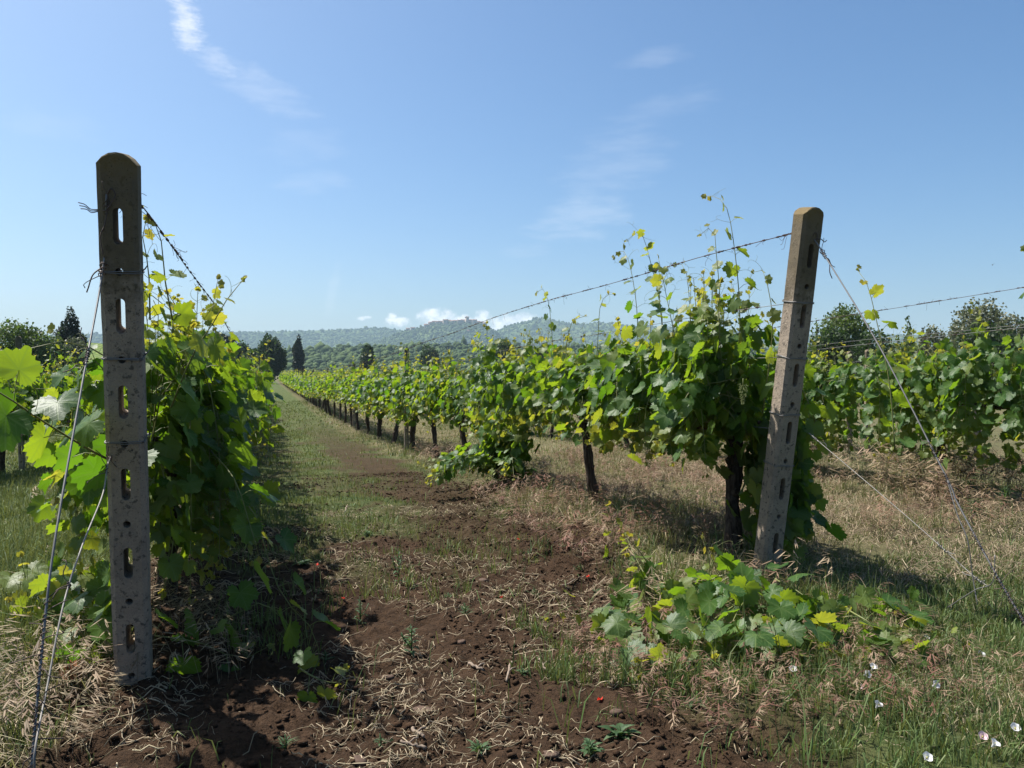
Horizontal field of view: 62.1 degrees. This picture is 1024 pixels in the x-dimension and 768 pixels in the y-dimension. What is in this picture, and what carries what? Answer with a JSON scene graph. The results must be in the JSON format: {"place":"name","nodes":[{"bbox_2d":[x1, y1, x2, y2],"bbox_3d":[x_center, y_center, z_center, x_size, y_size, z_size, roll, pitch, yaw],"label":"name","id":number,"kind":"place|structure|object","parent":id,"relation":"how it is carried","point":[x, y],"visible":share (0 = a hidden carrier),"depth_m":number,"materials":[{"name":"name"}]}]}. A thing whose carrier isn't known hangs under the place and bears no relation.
{"place":"outdoors","nodes":[
{"label":"outdoors","id":0,"kind":"place"},
{"bbox_2d":[4,342,102,371],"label":"sloping field","id":1,"kind":"structure","parent":0,"point":[98,348],"depth_m":150.96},
{"bbox_2d":[48,328,397,349],"bbox_3d":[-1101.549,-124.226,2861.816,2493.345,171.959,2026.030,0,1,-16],"label":"hills","id":2,"kind":"structure","parent":0,"point":[317,331],"depth_m":3081.45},
{"bbox_2d":[0,326,400,349],"bbox_3d":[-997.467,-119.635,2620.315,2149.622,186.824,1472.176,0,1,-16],"label":"woodland","id":3,"kind":"object","parent":2,"relation":"on","point":[312,338],"visible":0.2,"depth_m":3021.47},
{"bbox_2d":[292,348,575,371],"bbox_3d":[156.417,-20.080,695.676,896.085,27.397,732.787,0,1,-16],"label":"wooded slope","id":4,"kind":"structure","parent":0,"point":[421,370],"depth_m":701.28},
{"bbox_2d":[278,335,900,375],"bbox_3d":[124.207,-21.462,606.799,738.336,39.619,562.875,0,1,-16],"label":"woodland","id":5,"kind":"object","parent":4,"relation":"on","point":[338,354],"visible":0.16,"depth_m":634.31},
{"bbox_2d":[373,323,501,344],"bbox_3d":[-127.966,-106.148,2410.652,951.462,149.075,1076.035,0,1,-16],"label":"village hill","id":6,"kind":"structure","parent":0,"point":[468,333],"depth_m":2364.72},
{"bbox_2d":[370,321,523,345],"bbox_3d":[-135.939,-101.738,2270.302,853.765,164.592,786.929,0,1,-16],"label":"woodland","id":7,"kind":"object","parent":6,"relation":"on","point":[423,331],"visible":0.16,"depth_m":2383.65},
{"bbox_2d":[0,376,1023,767],"bbox_3d":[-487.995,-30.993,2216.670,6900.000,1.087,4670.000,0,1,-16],"label":"ground","id":8,"kind":"structure","parent":0,"point":[378,624],"depth_m":3.71,"materials":[{"name":"soil"}]},
{"bbox_2d":[0,378,24,394],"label":"grapevine","id":9,"kind":"object","parent":8,"relation":"on","point":[5,385],"visible":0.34,"depth_m":11.28,"materials":[{"name":"green plant"}]},
{"bbox_2d":[15,336,24,469],"bbox_3d":[-7.971,0.513,13.789,0.090,2.580,0.075,-1,2,-16],"label":"trellis post","id":10,"kind":"object","parent":8,"relation":"on","point":[21,457],"visible":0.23,"depth_m":13.77,"materials":[{"name":"concrete"}]},
{"bbox_2d":[0,317,54,375],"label":"olive tree","id":11,"kind":"object","parent":8,"relation":"on","point":[31,338],"visible":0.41,"depth_m":60.08,"materials":[{"name":"green plant"}]},
{"bbox_2d":[0,346,57,473],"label":"grapevine","id":12,"kind":"object","parent":8,"relation":"on","point":[26,399],"visible":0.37,"depth_m":12.66,"materials":[{"name":"green plant"}]},
{"bbox_2d":[42,332,62,364],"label":"shrub","id":13,"kind":"object","parent":8,"relation":"on","point":[52,339],"visible":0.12,"depth_m":77.13,"materials":[{"name":"green plant"}]},
{"bbox_2d":[0,550,113,684],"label":"vine sucker","id":14,"kind":"object","parent":8,"relation":"on","point":[97,583],"visible":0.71,"depth_m":3.69,"materials":[{"name":"green plant"}]},
{"bbox_2d":[22,339,94,440],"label":"grapevine","id":15,"kind":"object","parent":8,"relation":"on","point":[67,384],"visible":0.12,"depth_m":15.02,"materials":[{"name":"green plant"}]},
{"bbox_2d":[50,341,72,373],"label":"shrub","id":16,"kind":"object","parent":8,"relation":"on","point":[63,352],"visible":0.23,"depth_m":70.23,"materials":[{"name":"green plant"}]},
{"bbox_2d":[40,343,91,425],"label":"grapevine","id":17,"kind":"object","parent":8,"relation":"on","point":[67,359],"visible":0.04,"depth_m":17.52,"materials":[{"name":"green plant"}]},
{"bbox_2d":[53,306,87,357],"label":"cypress tree","id":18,"kind":"object","parent":8,"relation":"on","point":[71,329],"visible":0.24,"depth_m":81.08,"materials":[{"name":"green plant"}]},
{"bbox_2d":[58,653,88,679],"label":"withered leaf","id":19,"kind":"object","parent":8,"relation":"on","point":[59,671],"visible":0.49,"depth_m":3.24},
{"bbox_2d":[64,336,87,374],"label":"shrub","id":20,"kind":"object","parent":8,"relation":"on","point":[72,347],"visible":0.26,"depth_m":76.02,"materials":[{"name":"green plant"}]},
{"bbox_2d":[78,152,152,685],"bbox_3d":[-1.437,0.378,3.135,0.212,2.388,0.131,0,13,-16],"label":"trellis end post","id":21,"kind":"object","parent":8,"relation":"on","point":[127,435],"visible":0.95,"depth_m":3.03,"materials":[{"name":"concrete"}]},
{"bbox_2d":[9,181,115,767],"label":"stay wire","id":22,"kind":"object","parent":21,"relation":"attached to","point":[45,617],"visible":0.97,"depth_m":2.22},
{"bbox_2d":[33,447,116,767],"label":"stay wire","id":23,"kind":"object","parent":21,"relation":"attached to","point":[109,458],"visible":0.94,"depth_m":2.32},
{"bbox_2d":[120,193,241,353],"bbox_3d":[-14.838,-1.057,49.425,0.127,0.719,96.775,0,1,-16],"label":"trellis wire","id":24,"kind":"object","parent":21,"relation":"attached to","point":[167,240],"visible":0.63,"depth_m":4.53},
{"bbox_2d":[0,206,340,674],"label":"grapevine","id":25,"kind":"object","parent":8,"relation":"on","point":[202,460],"visible":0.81,"depth_m":3.71,"materials":[{"name":"green plant"}]},
{"bbox_2d":[99,274,273,509],"bbox_3d":[-2.115,0.260,5.827,0.964,1.955,2.962,0,1,-16],"label":"grapevine","id":26,"kind":"object","parent":8,"relation":"on","point":[233,346],"visible":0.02,"depth_m":5.26,"materials":[{"name":"green plant"}]},
{"bbox_2d":[234,340,249,360],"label":"shrub","id":27,"kind":"object","parent":8,"relation":"on","point":[244,346],"visible":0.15,"depth_m":160.90,"materials":[{"name":"green plant"}]},
{"bbox_2d":[228,331,270,437],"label":"grapevine","id":28,"kind":"object","parent":8,"relation":"on","point":[252,352],"visible":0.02,"depth_m":10.05,"materials":[{"name":"green plant"}]},
{"bbox_2d":[242,348,256,367],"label":"shrub","id":29,"kind":"object","parent":8,"relation":"on","point":[250,356],"visible":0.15,"depth_m":150.29,"materials":[{"name":"green plant"}]},
{"bbox_2d":[214,326,285,464],"bbox_3d":[-2.702,0.335,7.599,1.226,1.810,2.666,0,1,-19],"label":"grapevine","id":30,"kind":"object","parent":8,"relation":"on","point":[258,425],"visible":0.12,"depth_m":6.80,"materials":[{"name":"green plant"}]},
{"bbox_2d":[154,609,349,703],"bbox_3d":[-1.030,1.091,3.455,0.822,0.364,0.386,0,1,13],"label":"vine sucker","id":31,"kind":"object","parent":8,"relation":"on","point":[190,666],"visible":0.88,"depth_m":3.37,"materials":[{"name":"green plant"}]},
{"bbox_2d":[255,332,288,382],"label":"broadleaf tree","id":32,"kind":"object","parent":8,"relation":"on","point":[278,363],"visible":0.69,"depth_m":143.13,"materials":[{"name":"green plant"}]},
{"bbox_2d":[276,734,299,749],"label":"weed plant","id":33,"kind":"object","parent":8,"relation":"on","point":[285,743],"visible":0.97,"depth_m":2.85,"materials":[{"name":"green plant"}]},
{"bbox_2d":[291,334,304,373],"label":"cypress tree","id":34,"kind":"object","parent":8,"relation":"on","point":[298,353],"visible":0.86,"depth_m":193.11,"materials":[{"name":"green plant"}]},
{"bbox_2d":[295,369,315,400],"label":"grapevine","id":35,"kind":"object","parent":8,"relation":"on","point":[302,380],"visible":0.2,"depth_m":56.95,"materials":[{"name":"green plant"}]},
{"bbox_2d":[304,370,316,405],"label":"grapevine","id":36,"kind":"object","parent":8,"relation":"on","point":[306,384],"visible":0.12,"depth_m":48.43,"materials":[{"name":"green plant"}]},
{"bbox_2d":[306,368,321,407],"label":"grapevine","id":37,"kind":"object","parent":8,"relation":"on","point":[309,393],"visible":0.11,"depth_m":46.20,"materials":[{"name":"green plant"}]},
{"bbox_2d":[307,369,333,410],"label":"grapevine","id":38,"kind":"object","parent":8,"relation":"on","point":[312,387],"visible":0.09,"depth_m":42.12,"materials":[{"name":"green plant"}]},
{"bbox_2d":[309,371,333,415],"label":"grapevine","id":39,"kind":"object","parent":8,"relation":"on","point":[327,401],"visible":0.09,"depth_m":37.09,"materials":[{"name":"green plant"}]},
{"bbox_2d":[312,375,330,412],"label":"grapevine","id":40,"kind":"object","parent":8,"relation":"on","point":[314,390],"visible":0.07,"depth_m":39.59,"materials":[{"name":"green plant"}]},
{"bbox_2d":[316,365,343,417],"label":"grapevine","id":41,"kind":"object","parent":8,"relation":"on","point":[319,388],"visible":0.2,"depth_m":34.95,"materials":[{"name":"green plant"}]},
{"bbox_2d":[321,361,351,419],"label":"grapevine","id":42,"kind":"object","parent":8,"relation":"on","point":[326,384],"visible":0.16,"depth_m":32.87,"materials":[{"name":"green plant"}]},
{"bbox_2d":[325,367,349,422],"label":"grapevine","id":43,"kind":"object","parent":8,"relation":"on","point":[332,388],"visible":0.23,"depth_m":30.52,"materials":[{"name":"green plant"}]},
{"bbox_2d":[335,371,356,424],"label":"grapevine","id":44,"kind":"object","parent":8,"relation":"on","point":[338,385],"visible":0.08,"depth_m":28.38,"materials":[{"name":"green plant"}]},
{"bbox_2d":[335,364,366,429],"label":"grapevine","id":45,"kind":"object","parent":8,"relation":"on","point":[341,388],"visible":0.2,"depth_m":26.14,"materials":[{"name":"green plant"}]},
{"bbox_2d":[354,755,366,766],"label":"stone","id":46,"kind":"object","parent":8,"relation":"on","point":[358,758],"visible":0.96,"depth_m":2.71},
{"bbox_2d":[352,597,368,624],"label":"weed plant","id":47,"kind":"object","parent":8,"relation":"on","point":[359,611],"visible":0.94,"depth_m":4.15,"materials":[{"name":"green plant"}]},
{"bbox_2d":[337,356,384,433],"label":"grapevine","id":48,"kind":"object","parent":8,"relation":"on","point":[350,392],"visible":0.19,"depth_m":23.84,"materials":[{"name":"green plant"}]},
{"bbox_2d":[359,344,374,371],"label":"broadleaf tree","id":49,"kind":"object","parent":8,"relation":"on","point":[367,357],"visible":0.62,"depth_m":186.29,"materials":[{"name":"green plant"}]},
{"bbox_2d":[347,350,401,438],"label":"grapevine","id":50,"kind":"object","parent":8,"relation":"on","point":[378,415],"visible":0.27,"depth_m":21.59,"materials":[{"name":"green plant"}]},
{"bbox_2d":[358,359,414,443],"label":"grapevine","id":51,"kind":"object","parent":8,"relation":"on","point":[374,393],"visible":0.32,"depth_m":19.48,"materials":[{"name":"green plant"}]},
{"bbox_2d":[391,548,405,586],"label":"weed plant","id":52,"kind":"object","parent":8,"relation":"on","point":[398,560],"visible":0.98,"depth_m":4.95,"materials":[{"name":"green plant"}]},
{"bbox_2d":[404,347,408,448],"bbox_3d":[-2.174,0.534,17.508,0.090,2.580,0.075,0,0,-16],"label":"trellis post","id":53,"kind":"object","parent":8,"relation":"on","point":[406,431],"visible":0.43,"depth_m":17.48,"materials":[{"name":"concrete"}]},
{"bbox_2d":[401,624,419,656],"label":"weed plant","id":54,"kind":"object","parent":8,"relation":"on","point":[408,643],"visible":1,"depth_m":3.73,"materials":[{"name":"green plant"}]},
{"bbox_2d":[374,342,448,449],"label":"grapevine","id":55,"kind":"object","parent":8,"relation":"on","point":[394,406],"visible":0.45,"depth_m":16.83,"materials":[{"name":"green plant"}]},
{"bbox_2d":[400,737,426,749],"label":"twig","id":56,"kind":"object","parent":8,"relation":"on","point":[422,746],"visible":1,"depth_m":2.79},
{"bbox_2d":[411,726,425,737],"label":"twig","id":57,"kind":"object","parent":8,"relation":"on","point":[418,730],"visible":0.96,"depth_m":2.89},
{"bbox_2d":[397,346,458,457],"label":"grapevine","id":58,"kind":"object","parent":8,"relation":"on","point":[414,384],"visible":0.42,"depth_m":14.42,"materials":[{"name":"green plant"}]},
{"bbox_2d":[0,471,858,767],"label":"soil clods","id":59,"kind":"object","parent":8,"relation":"on","point":[472,713],"visible":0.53,"depth_m":3.36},
{"bbox_2d":[419,344,440,370],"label":"broadleaf tree","id":60,"kind":"object","parent":8,"relation":"on","point":[429,351],"visible":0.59,"depth_m":227.32,"materials":[{"name":"green plant"}]},
{"bbox_2d":[416,349,531,465],"bbox_3d":[-0.613,0.395,12.269,1.236,1.825,2.687,0,1,-19],"label":"grapevine","id":61,"kind":"object","parent":8,"relation":"on","point":[449,390],"visible":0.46,"depth_m":12.48,"materials":[{"name":"green plant"}]},
{"bbox_2d":[408,405,542,486],"bbox_3d":[-0.342,0.673,9.410,1.565,0.872,1.412,0,1,-16],"label":"vine sucker","id":62,"kind":"object","parent":8,"relation":"on","point":[493,456],"visible":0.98,"depth_m":9.34,"materials":[{"name":"green plant"}]},
{"bbox_2d":[466,739,490,755],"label":"weed plant","id":63,"kind":"object","parent":8,"relation":"on","point":[479,746],"visible":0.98,"depth_m":2.76,"materials":[{"name":"green plant"}]},
{"bbox_2d":[486,337,512,364],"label":"broadleaf tree","id":64,"kind":"object","parent":8,"relation":"on","point":[504,346],"visible":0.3,"depth_m":163.97,"materials":[{"name":"green plant"}]},
{"bbox_2d":[0,491,1023,767],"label":"straw litter","id":65,"kind":"object","parent":8,"relation":"on","point":[384,691],"visible":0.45,"depth_m":3.37,"materials":[{"name":"beige plant"}]},
{"bbox_2d":[457,319,574,442],"bbox_3d":[-0.017,0.227,10.296,1.259,2.060,2.537,0,1,-13],"label":"grapevine","id":66,"kind":"object","parent":8,"relation":"on","point":[492,380],"visible":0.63,"depth_m":9.68,"materials":[{"name":"green plant"}]},
{"bbox_2d":[542,750,559,757],"bbox_3d":[0.123,1.180,2.708,0.058,0.011,0.044,-8,2,24],"label":"stone","id":67,"kind":"object","parent":8,"relation":"on","point":[549,753],"visible":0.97,"depth_m":2.70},
{"bbox_2d":[474,286,653,507],"bbox_3d":[0.319,0.088,9.011,1.254,2.279,5.958,0,1,-16],"label":"grapevine","id":68,"kind":"object","parent":8,"relation":"on","point":[558,387],"visible":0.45,"depth_m":7.44,"materials":[{"name":"green plant"}]},
{"bbox_2d":[577,738,604,757],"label":"weed plant","id":69,"kind":"object","parent":8,"relation":"on","point":[590,747],"visible":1,"depth_m":2.75,"materials":[{"name":"green plant"}]},
{"bbox_2d":[609,708,621,716],"bbox_3d":[0.378,1.185,3.065,0.045,0.019,0.043,5,-4,-21],"label":"stone","id":70,"kind":"object","parent":8,"relation":"on","point":[616,711],"visible":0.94,"depth_m":3.06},
{"bbox_2d":[597,723,640,740],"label":"weed plant","id":71,"kind":"object","parent":8,"relation":"on","point":[620,728],"visible":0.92,"depth_m":2.88,"materials":[{"name":"green plant"}]},
{"bbox_2d":[542,489,837,683],"bbox_3d":[0.916,1.007,4.355,1.324,0.618,2.464,0,1,15],"label":"vine sucker","id":72,"kind":"object","parent":8,"relation":"on","point":[682,595],"visible":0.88,"depth_m":3.83,"materials":[{"name":"green plant"}]},
{"bbox_2d":[684,697,706,706],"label":"weed plant","id":73,"kind":"object","parent":8,"relation":"on","point":[692,702],"visible":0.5,"depth_m":3.14,"materials":[{"name":"green plant"}]},
{"bbox_2d":[584,188,915,564],"bbox_3d":[1.202,-0.028,5.758,1.390,2.538,2.755,0,1,-16],"label":"grapevine","id":74,"kind":"object","parent":8,"relation":"on","point":[681,387],"visible":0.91,"depth_m":5.27,"materials":[{"name":"green plant"}]},
{"bbox_2d":[530,455,1023,587],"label":"mown straw","id":75,"kind":"object","parent":8,"relation":"on","point":[915,534],"visible":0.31,"depth_m":6.52,"materials":[{"name":"beige plant"}]},
{"bbox_2d":[753,207,823,571],"bbox_3d":[1.543,0.292,4.829,0.154,2.544,0.132,0,11,-16],"label":"trellis end post","id":76,"kind":"object","parent":8,"relation":"on","point":[798,303],"visible":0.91,"depth_m":4.73,"materials":[{"name":"concrete"}]},
{"bbox_2d":[300,233,790,370],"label":"trellis wire","id":77,"kind":"object","parent":76,"relation":"attached to","point":[738,247],"visible":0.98,"depth_m":6.83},
{"bbox_2d":[410,304,782,372],"bbox_3d":[-10.432,-0.658,45.971,0.138,0.841,85.880,0,1,-16],"label":"trellis wire","id":78,"kind":"object","parent":76,"relation":"attached to","point":[757,307],"visible":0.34,"depth_m":7.23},
{"bbox_2d":[809,433,995,607],"bbox_3d":[1.812,0.616,4.076,0.088,0.678,1.277,0,1,-13],"label":"stay wire","id":79,"kind":"object","parent":76,"relation":"attached to","point":[941,547],"visible":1,"depth_m":3.63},
{"bbox_2d":[813,232,1023,624],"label":"stay wire","id":80,"kind":"object","parent":76,"relation":"attached to","point":[962,512],"visible":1,"depth_m":3.72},
{"bbox_2d":[807,321,819,361],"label":"shrub","id":81,"kind":"object","parent":8,"relation":"on","point":[817,331],"visible":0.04,"depth_m":54.58,"materials":[{"name":"green plant"}]},
{"bbox_2d":[748,323,896,451],"bbox_3d":[3.452,0.194,10.199,1.347,1.882,2.638,0,1,-16],"label":"grapevine","id":82,"kind":"object","parent":8,"relation":"on","point":[818,365],"visible":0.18,"depth_m":9.34,"materials":[{"name":"green plant"}]},
{"bbox_2d":[809,323,855,373],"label":"shrub","id":83,"kind":"object","parent":8,"relation":"on","point":[834,339],"visible":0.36,"depth_m":50.07,"materials":[{"name":"green plant"}]},
{"bbox_2d":[806,346,880,447],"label":"grapevine","id":84,"kind":"object","parent":8,"relation":"on","point":[840,358],"visible":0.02,"depth_m":14.60,"materials":[{"name":"green plant"}]},
{"bbox_2d":[814,301,873,371],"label":"broadleaf tree","id":85,"kind":"object","parent":8,"relation":"on","point":[852,326],"visible":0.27,"depth_m":56.76,"materials":[{"name":"green plant"}]},
{"bbox_2d":[846,351,852,450],"bbox_3d":[5.668,0.456,14.273,0.090,2.012,0.075,0,0,-16],"label":"trellis post","id":86,"kind":"object","parent":8,"relation":"on","point":[847,423],"visible":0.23,"depth_m":14.24,"materials":[{"name":"concrete"}]},
{"bbox_2d":[756,562,969,671],"bbox_3d":[1.574,1.077,3.851,0.976,0.390,0.832,0,1,0],"label":"vine sucker","id":87,"kind":"object","parent":8,"relation":"on","point":[782,603],"visible":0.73,"depth_m":3.84,"materials":[{"name":"green plant"}]},
{"bbox_2d":[864,350,869,452],"bbox_3d":[5.785,0.447,13.840,0.090,2.012,0.075,-1,2,-16],"label":"trellis post","id":88,"kind":"object","parent":8,"relation":"on","point":[867,353],"visible":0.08,"depth_m":13.81,"materials":[{"name":"concrete"}]},
{"bbox_2d":[848,325,897,368],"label":"shrub","id":89,"kind":"object","parent":8,"relation":"on","point":[861,348],"visible":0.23,"depth_m":51.19,"materials":[{"name":"green plant"}]},
{"bbox_2d":[893,315,914,364],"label":"conifer tree","id":90,"kind":"object","parent":8,"relation":"on","point":[907,335],"visible":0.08,"depth_m":70.20,"materials":[{"name":"green plant"}]},
{"bbox_2d":[809,300,1023,489],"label":"grapevine","id":91,"kind":"object","parent":8,"relation":"on","point":[936,397],"visible":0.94,"depth_m":7.59,"materials":[{"name":"green plant"}]},
{"bbox_2d":[856,344,996,456],"bbox_3d":[6.141,0.308,12.785,1.060,1.859,2.478,0,1,-17],"label":"grapevine","id":92,"kind":"object","parent":8,"relation":"on","point":[889,350],"visible":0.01,"depth_m":13.31,"materials":[{"name":"green plant"}]},
{"bbox_2d":[923,751,932,767],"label":"bindweed flower","id":93,"kind":"object","parent":8,"relation":"on","point":[927,757],"visible":1,"depth_m":2.61,"materials":[{"name":"white plant"}]},
{"bbox_2d":[914,323,947,355],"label":"shrub","id":94,"kind":"object","parent":8,"relation":"on","point":[934,339],"visible":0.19,"depth_m":58.80,"materials":[{"name":"green plant"}]},
{"bbox_2d":[963,496,989,515],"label":"weed plant","id":95,"kind":"object","parent":8,"relation":"on","point":[977,509],"visible":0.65,"depth_m":6.69,"materials":[{"name":"green plant"}]},
{"bbox_2d":[939,297,1023,375],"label":"olive tree","id":96,"kind":"object","parent":8,"relation":"on","point":[993,315],"visible":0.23,"depth_m":48.32,"materials":[{"name":"green plant"}]},
{"bbox_2d":[978,731,987,754],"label":"bindweed flower","id":97,"kind":"object","parent":8,"relation":"on","point":[982,735],"visible":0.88,"depth_m":2.73,"materials":[{"name":"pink plant"}]},
{"bbox_2d":[954,320,1022,403],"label":"shrub","id":98,"kind":"object","parent":8,"relation":"on","point":[991,337],"visible":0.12,"depth_m":43.36,"materials":[{"name":"green plant"}]},
{"bbox_2d":[991,738,1000,765],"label":"bindweed flower","id":99,"kind":"object","parent":8,"relation":"on","point":[995,742],"visible":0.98,"depth_m":2.68,"materials":[{"name":"white plant"}]},
{"bbox_2d":[990,485,1019,507],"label":"weed plant","id":100,"kind":"object","parent":8,"relation":"on","point":[1000,493],"visible":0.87,"depth_m":6.92,"materials":[{"name":"green plant"}]},
{"bbox_2d":[0,399,1023,767],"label":"grass","id":101,"kind":"structure","parent":0,"point":[928,737],"depth_m":4.05,"materials":[{"name":"plant"}]},
{"bbox_2d":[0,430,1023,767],"bbox_3d":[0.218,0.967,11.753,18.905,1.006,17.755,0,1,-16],"label":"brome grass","id":102,"kind":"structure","parent":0,"point":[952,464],"depth_m":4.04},
{"bbox_2d":[0,400,1023,767],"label":"dry grass","id":103,"kind":"structure","parent":0,"point":[534,436],"depth_m":5.71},
{"bbox_2d":[0,0,1023,335],"label":"sky","id":104,"kind":"structure","parent":0,"point":[398,164],"materials":[{"name":"blue"}]},
{"bbox_2d":[498,318,949,346],"bbox_3d":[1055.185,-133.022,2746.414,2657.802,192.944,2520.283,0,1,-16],"label":"hills","id":105,"kind":"structure","parent":0,"point":[522,327],"depth_m":2778.92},
{"bbox_2d":[497,317,950,349],"bbox_3d":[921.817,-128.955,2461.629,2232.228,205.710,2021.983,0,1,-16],"label":"woodland","id":106,"kind":"object","parent":105,"relation":"on","point":[532,326],"visible":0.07,"depth_m":2791.99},
{"bbox_2d":[740,287,1023,332],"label":"trellis wire","id":107,"kind":"object","parent":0,"point":[906,306],"visible":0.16,"depth_m":8.28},
{"bbox_2d":[755,327,1023,359],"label":"trellis wire","id":108,"kind":"object","parent":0,"point":[919,338],"visible":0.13,"depth_m":8.19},
{"bbox_2d":[760,324,1023,352],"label":"trellis wire","id":109,"kind":"object","parent":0,"point":[912,335],"visible":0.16,"depth_m":12.87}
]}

